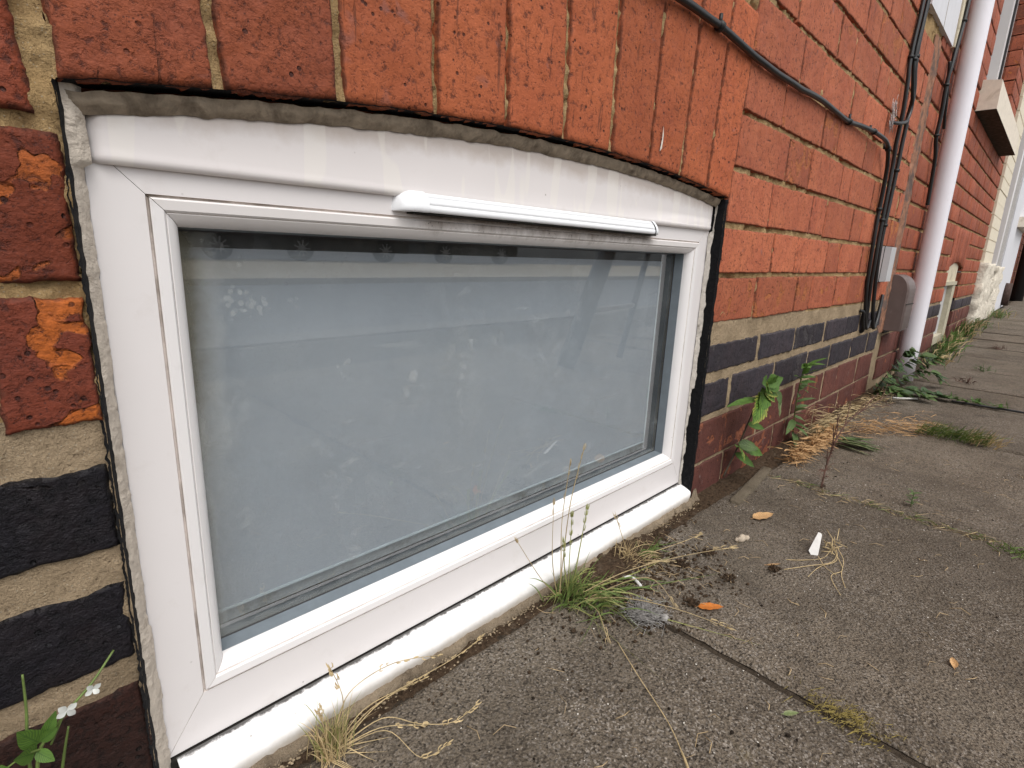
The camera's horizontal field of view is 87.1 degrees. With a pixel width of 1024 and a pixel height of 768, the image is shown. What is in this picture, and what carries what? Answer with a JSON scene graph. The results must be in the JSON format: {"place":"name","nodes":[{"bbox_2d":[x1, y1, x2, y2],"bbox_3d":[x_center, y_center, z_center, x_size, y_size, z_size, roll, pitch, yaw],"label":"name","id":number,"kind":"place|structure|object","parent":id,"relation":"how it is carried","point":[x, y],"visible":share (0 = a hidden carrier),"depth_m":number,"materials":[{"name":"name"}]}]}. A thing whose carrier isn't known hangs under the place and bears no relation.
{"place":"outdoors","nodes":[
{"label":"outdoors","id":0,"kind":"place"},
{"bbox_2d":[178,298,1023,767],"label":"pavement","id":1,"kind":"structure","parent":0,"point":[886,612],"depth_m":0.57,"materials":[{"name":"concrete"}]},
{"bbox_2d":[0,650,114,767],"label":"flowering weed","id":2,"kind":"object","parent":1,"relation":"on","point":[28,740],"visible":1,"depth_m":0.28,"materials":[{"name":"green plant"}]},
{"bbox_2d":[295,633,484,767],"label":"grass tuft","id":3,"kind":"object","parent":1,"relation":"on","point":[335,734],"visible":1,"depth_m":0.42,"materials":[{"name":"plant"}]},
{"bbox_2d":[0,0,941,767],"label":"brick wall","id":4,"kind":"structure","parent":1,"relation":"on","point":[788,176],"depth_m":0.42,"materials":[{"name":"red brick"}]},
{"bbox_2d":[58,82,720,767],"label":"cellar window","id":5,"kind":"structure","parent":4,"relation":"attached to","point":[374,384],"depth_m":0.47,"materials":[{"name":"white plastic"}]},
{"bbox_2d":[675,0,890,329],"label":"cable","id":6,"kind":"object","parent":4,"relation":"attached to","point":[719,25],"visible":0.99,"depth_m":0.90,"materials":[{"name":"black rubber"}]},
{"bbox_2d":[859,309,864,332],"bbox_3d":[0.959,-0.171,1.476,0.054,0.070,0.014,-11,19,-44],"label":"cable","id":7,"kind":"object","parent":4,"relation":"attached to","point":[862,321],"visible":1,"depth_m":1.47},
{"bbox_2d":[878,246,896,281],"bbox_3d":[1.048,-0.335,1.510,0.066,0.098,0.024,-11,19,-44],"label":"junction box","id":8,"kind":"object","parent":4,"relation":"attached to","point":[887,262],"visible":0.89,"depth_m":1.49,"materials":[{"name":"grey plastic"}]},
{"bbox_2d":[867,0,925,325],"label":"cable","id":9,"kind":"object","parent":4,"relation":"attached to","point":[903,108],"visible":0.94,"depth_m":1.36,"materials":[{"name":"black rubber"}]},
{"bbox_2d":[883,274,915,330],"bbox_3d":[1.233,-0.257,1.706,0.120,0.174,0.048,-11,19,-44],"label":"meter box","id":10,"kind":"object","parent":4,"relation":"attached to","point":[900,301],"visible":1,"depth_m":1.67,"materials":[{"name":"brown plastic"}]},
{"bbox_2d":[871,0,930,329],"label":"cable","id":11,"kind":"object","parent":4,"relation":"attached to","point":[874,321],"visible":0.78,"depth_m":1.43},
{"bbox_2d":[893,0,929,124],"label":"cable","id":12,"kind":"object","parent":4,"relation":"attached to","point":[915,59],"visible":0.96,"depth_m":1.30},
{"bbox_2d":[889,94,898,132],"bbox_3d":[0.909,-0.643,1.284,0.058,0.089,0.008,-11,19,-44],"label":"cobweb","id":13,"kind":"object","parent":12,"relation":"attached to","point":[893,116],"visible":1,"depth_m":1.28},
{"bbox_2d":[928,0,961,46],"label":"stone sill","id":14,"kind":"structure","parent":4,"relation":"attached to","point":[945,13],"depth_m":1.49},
{"bbox_2d":[280,374,898,767],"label":"soil","id":15,"kind":"structure","parent":1,"relation":"on","point":[609,562],"depth_m":0.70,"materials":[{"name":"brown soil"}]},
{"bbox_2d":[269,503,698,767],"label":"sill crumbs","id":16,"kind":"object","parent":15,"relation":"on","point":[347,719],"visible":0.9,"depth_m":0.52,"materials":[{"name":"soil"}]},
{"bbox_2d":[334,423,846,756],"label":"soil crumbs","id":17,"kind":"object","parent":15,"relation":"on","point":[429,699],"visible":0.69,"depth_m":0.57,"materials":[{"name":"brown soil"}]},
{"bbox_2d":[624,575,641,586],"bbox_3d":[0.148,0.239,0.654,0.010,0.006,0.024,-11,19,-44],"label":"white stick","id":18,"kind":"object","parent":15,"relation":"on","point":[638,582],"visible":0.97,"depth_m":0.65,"materials":[{"name":"paint"}]},
{"bbox_2d":[613,513,703,577],"bbox_3d":[0.196,0.196,0.721,0.148,0.067,0.094,-11,19,-44],"label":"grass tuft","id":19,"kind":"object","parent":15,"relation":"on","point":[640,554],"visible":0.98,"depth_m":0.72,"materials":[{"name":"plant"}]},
{"bbox_2d":[722,374,782,476],"bbox_3d":[0.410,0.076,0.924,0.173,0.190,0.047,-6,16,-29],"label":"weed plant","id":20,"kind":"object","parent":15,"relation":"on","point":[765,397],"visible":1,"depth_m":0.92,"materials":[{"name":"green plant"}]},
{"bbox_2d":[786,358,825,444],"bbox_3d":[0.625,0.041,1.143,0.054,0.210,0.156,11,16,33],"label":"weed plant","id":21,"kind":"object","parent":15,"relation":"on","point":[805,367],"visible":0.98,"depth_m":1.14,"materials":[{"name":"green plant"}]},
{"bbox_2d":[514,443,754,681],"bbox_3d":[0.165,0.169,0.591,0.278,0.181,0.218,-11,19,-44],"label":"grass tuft","id":22,"kind":"object","parent":1,"relation":"on","point":[598,593],"visible":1,"depth_m":0.61,"materials":[{"name":"plant"}]},
{"bbox_2d":[611,595,673,634],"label":"fluff clump","id":23,"kind":"object","parent":1,"relation":"on","point":[648,617],"visible":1,"depth_m":0.59,"materials":[{"name":"white fabric"}]},
{"bbox_2d":[617,642,688,767],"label":"straw stalk","id":24,"kind":"object","parent":1,"relation":"on","point":[684,759],"visible":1,"depth_m":0.47,"materials":[{"name":"beige plant"}]},
{"bbox_2d":[524,503,797,735],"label":"soil clods","id":25,"kind":"object","parent":1,"relation":"on","point":[573,630],"visible":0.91,"depth_m":0.66,"materials":[{"name":"soil"}]},
{"bbox_2d":[698,603,722,609],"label":"fallen leaf","id":26,"kind":"object","parent":1,"relation":"on","point":[709,606],"visible":1,"depth_m":0.62,"materials":[{"name":"orange plant"}]},
{"bbox_2d":[670,548,781,607],"bbox_3d":[0.257,0.238,0.689,0.175,0.007,0.088,-5,16,-28],"label":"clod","id":27,"kind":"object","parent":1,"relation":"on","point":[691,601],"visible":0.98,"depth_m":0.69,"materials":[{"name":"soil"}]},
{"bbox_2d":[460,445,1015,767],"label":"pale grit","id":28,"kind":"object","parent":1,"relation":"on","point":[775,655],"visible":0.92,"depth_m":0.57,"materials":[{"name":"grey gravel"}]},
{"bbox_2d":[734,534,749,541],"bbox_3d":[0.330,0.220,0.771,0.025,0.010,0.013,-3,15,-22],"label":"pebble","id":29,"kind":"object","parent":1,"relation":"on","point":[741,538],"visible":1,"depth_m":0.77,"materials":[{"name":"stone"}]},
{"bbox_2d":[467,446,1022,767],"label":"straw bits","id":30,"kind":"object","parent":1,"relation":"on","point":[735,606],"visible":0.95,"depth_m":0.65,"materials":[{"name":"beige plant"}]},
{"bbox_2d":[479,447,1011,760],"bbox_3d":[0.435,0.239,0.726,1.247,0.002,0.347,-11,19,-44],"label":"dark grit","id":31,"kind":"object","parent":1,"relation":"on","point":[788,735],"visible":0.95,"depth_m":0.52,"materials":[{"name":"black gravel"}]},
{"bbox_2d":[750,512,773,518],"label":"fallen leaf","id":32,"kind":"object","parent":1,"relation":"on","point":[761,515],"visible":1,"depth_m":0.84,"materials":[{"name":"orange plant"}]},
{"bbox_2d":[782,710,798,715],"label":"fallen leaf","id":33,"kind":"object","parent":1,"relation":"on","point":[789,713],"visible":1,"depth_m":0.48,"materials":[{"name":"green plant"}]},
{"bbox_2d":[769,423,845,467],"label":"dry grass","id":34,"kind":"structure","parent":1,"relation":"on","point":[816,442],"depth_m":1.11,"materials":[{"name":"beige plant"}]},
{"bbox_2d":[809,532,821,555],"bbox_3d":[0.423,0.222,0.746,0.033,0.021,0.012,-11,19,-44],"label":"plaster shard","id":35,"kind":"object","parent":1,"relation":"on","point":[814,548],"visible":1,"depth_m":0.74,"materials":[{"name":"white paint"}]},
{"bbox_2d":[784,528,847,594],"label":"dry roots","id":36,"kind":"object","parent":1,"relation":"on","point":[829,549],"visible":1,"depth_m":0.73,"materials":[{"name":"plant"}]},
{"bbox_2d":[797,402,861,444],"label":"straw clump","id":37,"kind":"object","parent":1,"relation":"on","point":[826,419],"visible":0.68,"depth_m":1.29,"materials":[{"name":"beige plant"}]},
{"bbox_2d":[783,674,920,756],"bbox_3d":[0.297,0.293,0.478,0.061,0.004,0.108,-11,19,-44],"label":"moss patch","id":38,"kind":"object","parent":1,"relation":"on","point":[849,713],"visible":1,"depth_m":0.48,"materials":[{"name":"green plant"}]},
{"bbox_2d":[817,384,892,487],"bbox_3d":[0.732,0.086,1.126,0.529,0.134,0.038,-11,19,-44],"label":"dead plant","id":39,"kind":"object","parent":1,"relation":"on","point":[827,458],"visible":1,"depth_m":1.00,"materials":[{"name":"plant"}]},
{"bbox_2d":[834,436,883,454],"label":"uprooted weed","id":40,"kind":"object","parent":1,"relation":"on","point":[845,441],"visible":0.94,"depth_m":1.19,"materials":[{"name":"green plant"}]},
{"bbox_2d":[833,389,899,418],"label":"straw clump","id":41,"kind":"object","parent":1,"relation":"on","point":[869,398],"visible":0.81,"depth_m":1.52,"materials":[{"name":"beige plant"}]},
{"bbox_2d":[774,476,987,539],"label":"joint weeds","id":42,"kind":"object","parent":1,"relation":"on","point":[896,512],"visible":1,"depth_m":0.87,"materials":[{"name":"green plant"}]},
{"bbox_2d":[770,475,1003,544],"bbox_3d":[0.603,0.204,0.899,0.070,0.006,0.337,-11,19,-44],"label":"joint debris","id":43,"kind":"object","parent":1,"relation":"on","point":[956,532],"visible":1,"depth_m":0.88,"materials":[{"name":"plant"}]},
{"bbox_2d":[838,410,950,438],"bbox_3d":[0.924,0.090,1.294,0.319,0.058,0.131,-2,14,-16],"label":"straw clump","id":44,"kind":"object","parent":1,"relation":"on","point":[863,424],"visible":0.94,"depth_m":1.29,"materials":[{"name":"beige plant"}]},
{"bbox_2d":[892,397,917,399],"bbox_3d":[1.187,0.043,1.626,0.079,0.006,0.012,2,14,-1],"label":"white stick","id":45,"kind":"object","parent":1,"relation":"on","point":[904,398],"visible":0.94,"depth_m":1.62,"materials":[{"name":"paint"}]},
{"bbox_2d":[905,488,920,506],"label":"weed sprig","id":46,"kind":"object","parent":1,"relation":"on","point":[912,500],"visible":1,"depth_m":0.90,"materials":[{"name":"green plant"}]},
{"bbox_2d":[872,347,957,400],"bbox_3d":[1.320,-0.048,1.717,0.541,0.157,0.199,-11,19,-44],"label":"bramble","id":47,"kind":"object","parent":1,"relation":"on","point":[891,380],"visible":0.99,"depth_m":1.66,"materials":[{"name":"green plant"}]},
{"bbox_2d":[922,347,962,366],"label":"weed plant","id":48,"kind":"object","parent":1,"relation":"on","point":[941,353],"visible":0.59,"depth_m":2.28,"materials":[{"name":"green plant"}]},
{"bbox_2d":[894,0,994,381],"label":"downpipe","id":49,"kind":"object","parent":1,"relation":"on","point":[980,12],"visible":0.88,"depth_m":1.73,"materials":[{"name":"white plastic"}]},
{"bbox_2d":[868,0,1023,388],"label":"brick house","id":50,"kind":"structure","parent":1,"relation":"on","point":[981,165],"depth_m":2.32,"materials":[{"name":"red brick"}]},
{"bbox_2d":[931,263,957,344],"bbox_3d":[2.112,-0.377,2.696,0.530,0.510,0.096,-11,19,-44],"label":"cellar light","id":51,"kind":"object","parent":50,"relation":"attached to","point":[945,304],"visible":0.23,"depth_m":2.72,"materials":[{"name":"grey plastic"}]},
{"bbox_2d":[931,281,956,344],"bbox_3d":[2.098,-0.355,2.665,0.420,0.302,0.066,-11,19,-44],"label":"window frame","id":52,"kind":"structure","parent":51,"relation":"in","point":[950,285],"depth_m":2.73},
{"bbox_2d":[942,61,951,128],"bbox_3d":[1.334,-0.883,1.653,0.100,0.174,0.011,-10,18,-40],"label":"cable","id":53,"kind":"object","parent":50,"relation":"attached to","point":[945,109],"visible":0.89,"depth_m":1.66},
{"bbox_2d":[925,0,970,204],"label":"cable","id":54,"kind":"object","parent":50,"relation":"attached to","point":[944,95],"visible":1,"depth_m":1.63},
{"bbox_2d":[950,0,966,52],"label":"timber batten","id":55,"kind":"object","parent":50,"relation":"attached to","point":[963,5],"visible":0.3,"depth_m":1.59,"materials":[{"name":"beige wood"}]},
{"bbox_2d":[974,0,1019,155],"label":"house window","id":56,"kind":"structure","parent":50,"relation":"attached to","point":[993,111],"depth_m":2.56,"materials":[{"name":"beige stone"}]},
{"bbox_2d":[987,0,1018,79],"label":"window frame","id":57,"kind":"structure","parent":56,"relation":"in","point":[1008,6],"depth_m":2.70,"materials":[{"name":"white plastic"}]},
{"bbox_2d":[931,338,976,360],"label":"weed plant","id":58,"kind":"object","parent":1,"relation":"on","point":[943,347],"visible":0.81,"depth_m":2.47,"materials":[{"name":"green plant"}]},
{"bbox_2d":[950,657,958,669],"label":"fallen leaf","id":59,"kind":"object","parent":1,"relation":"on","point":[954,663],"visible":1,"depth_m":0.54,"materials":[{"name":"plant"}]},
{"bbox_2d":[942,326,978,346],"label":"weed plant","id":60,"kind":"object","parent":1,"relation":"on","point":[953,337],"visible":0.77,"depth_m":2.70,"materials":[{"name":"green plant"}]},
{"bbox_2d":[915,420,1016,449],"bbox_3d":[1.048,0.112,1.248,0.160,0.044,0.181,-11,19,-44],"label":"grass tuft","id":61,"kind":"object","parent":1,"relation":"on","point":[970,437],"visible":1,"depth_m":1.25,"materials":[{"name":"plant"}]},
{"bbox_2d":[933,392,1007,408],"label":"creeping weed","id":62,"kind":"object","parent":1,"relation":"on","point":[977,400],"visible":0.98,"depth_m":1.59,"materials":[{"name":"green plant"}]},
{"bbox_2d":[954,316,986,336],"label":"weed plant","id":63,"kind":"object","parent":1,"relation":"on","point":[969,330],"visible":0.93,"depth_m":2.98,"materials":[{"name":"green plant"}]},
{"bbox_2d":[967,317,998,329],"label":"weed plant","id":64,"kind":"object","parent":1,"relation":"on","point":[980,323],"visible":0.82,"depth_m":3.27,"materials":[{"name":"green plant"}]},
{"bbox_2d":[951,400,1023,413],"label":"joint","id":65,"kind":"object","parent":1,"relation":"on","point":[1005,409],"visible":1,"depth_m":1.56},
{"bbox_2d":[966,82,1023,322],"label":"wall pier","id":66,"kind":"structure","parent":1,"relation":"on","point":[978,304],"depth_m":3.33,"materials":[{"name":"beige paint"}]},
{"bbox_2d":[973,537,1023,558],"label":"grass tuft","id":67,"kind":"object","parent":1,"relation":"on","point":[1016,550],"visible":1,"depth_m":0.77,"materials":[{"name":"green plant"}]},
{"bbox_2d":[987,307,1018,319],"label":"weed plant","id":68,"kind":"object","parent":1,"relation":"on","point":[998,314],"visible":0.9,"depth_m":3.83,"materials":[{"name":"green plant"}]},
{"bbox_2d":[983,130,1023,318],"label":"door surround","id":69,"kind":"object","parent":1,"relation":"on","point":[1010,231],"visible":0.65,"depth_m":3.98,"materials":[{"name":"paint"}]},
{"bbox_2d":[1001,283,1012,305],"bbox_3d":[4.438,-0.803,4.833,0.198,0.199,0.045,-11,19,-44],"label":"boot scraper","id":70,"kind":"object","parent":1,"relation":"on","point":[1007,291],"visible":1,"depth_m":4.78,"materials":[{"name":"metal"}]},
{"bbox_2d":[1010,233,1023,282],"bbox_3d":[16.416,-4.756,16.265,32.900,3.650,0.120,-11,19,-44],"label":"door frame","id":71,"kind":"structure","parent":1,"relation":"on","point":[1017,260],"depth_m":5.75,"materials":[{"name":"wood"}]},
{"bbox_2d":[949,376,977,384],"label":"grass sprig","id":72,"kind":"object","parent":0,"point":[969,379],"depth_m":1.90,"materials":[{"name":"green plant"}]},
{"bbox_2d":[974,363,995,371],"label":"grass sprig","id":73,"kind":"object","parent":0,"point":[981,367],"depth_m":2.13,"materials":[{"name":"green plant"}]},
{"bbox_2d":[988,343,1006,349],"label":"grass sprig","id":74,"kind":"object","parent":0,"point":[994,347],"depth_m":2.61,"materials":[{"name":"green plant"}]},
{"bbox_2d":[1009,244,1023,300],"bbox_3d":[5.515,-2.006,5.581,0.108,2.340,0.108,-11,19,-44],"label":"door","id":75,"kind":"structure","parent":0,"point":[1017,293],"depth_m":5.78,"materials":[{"name":"black paint"}]}
]}

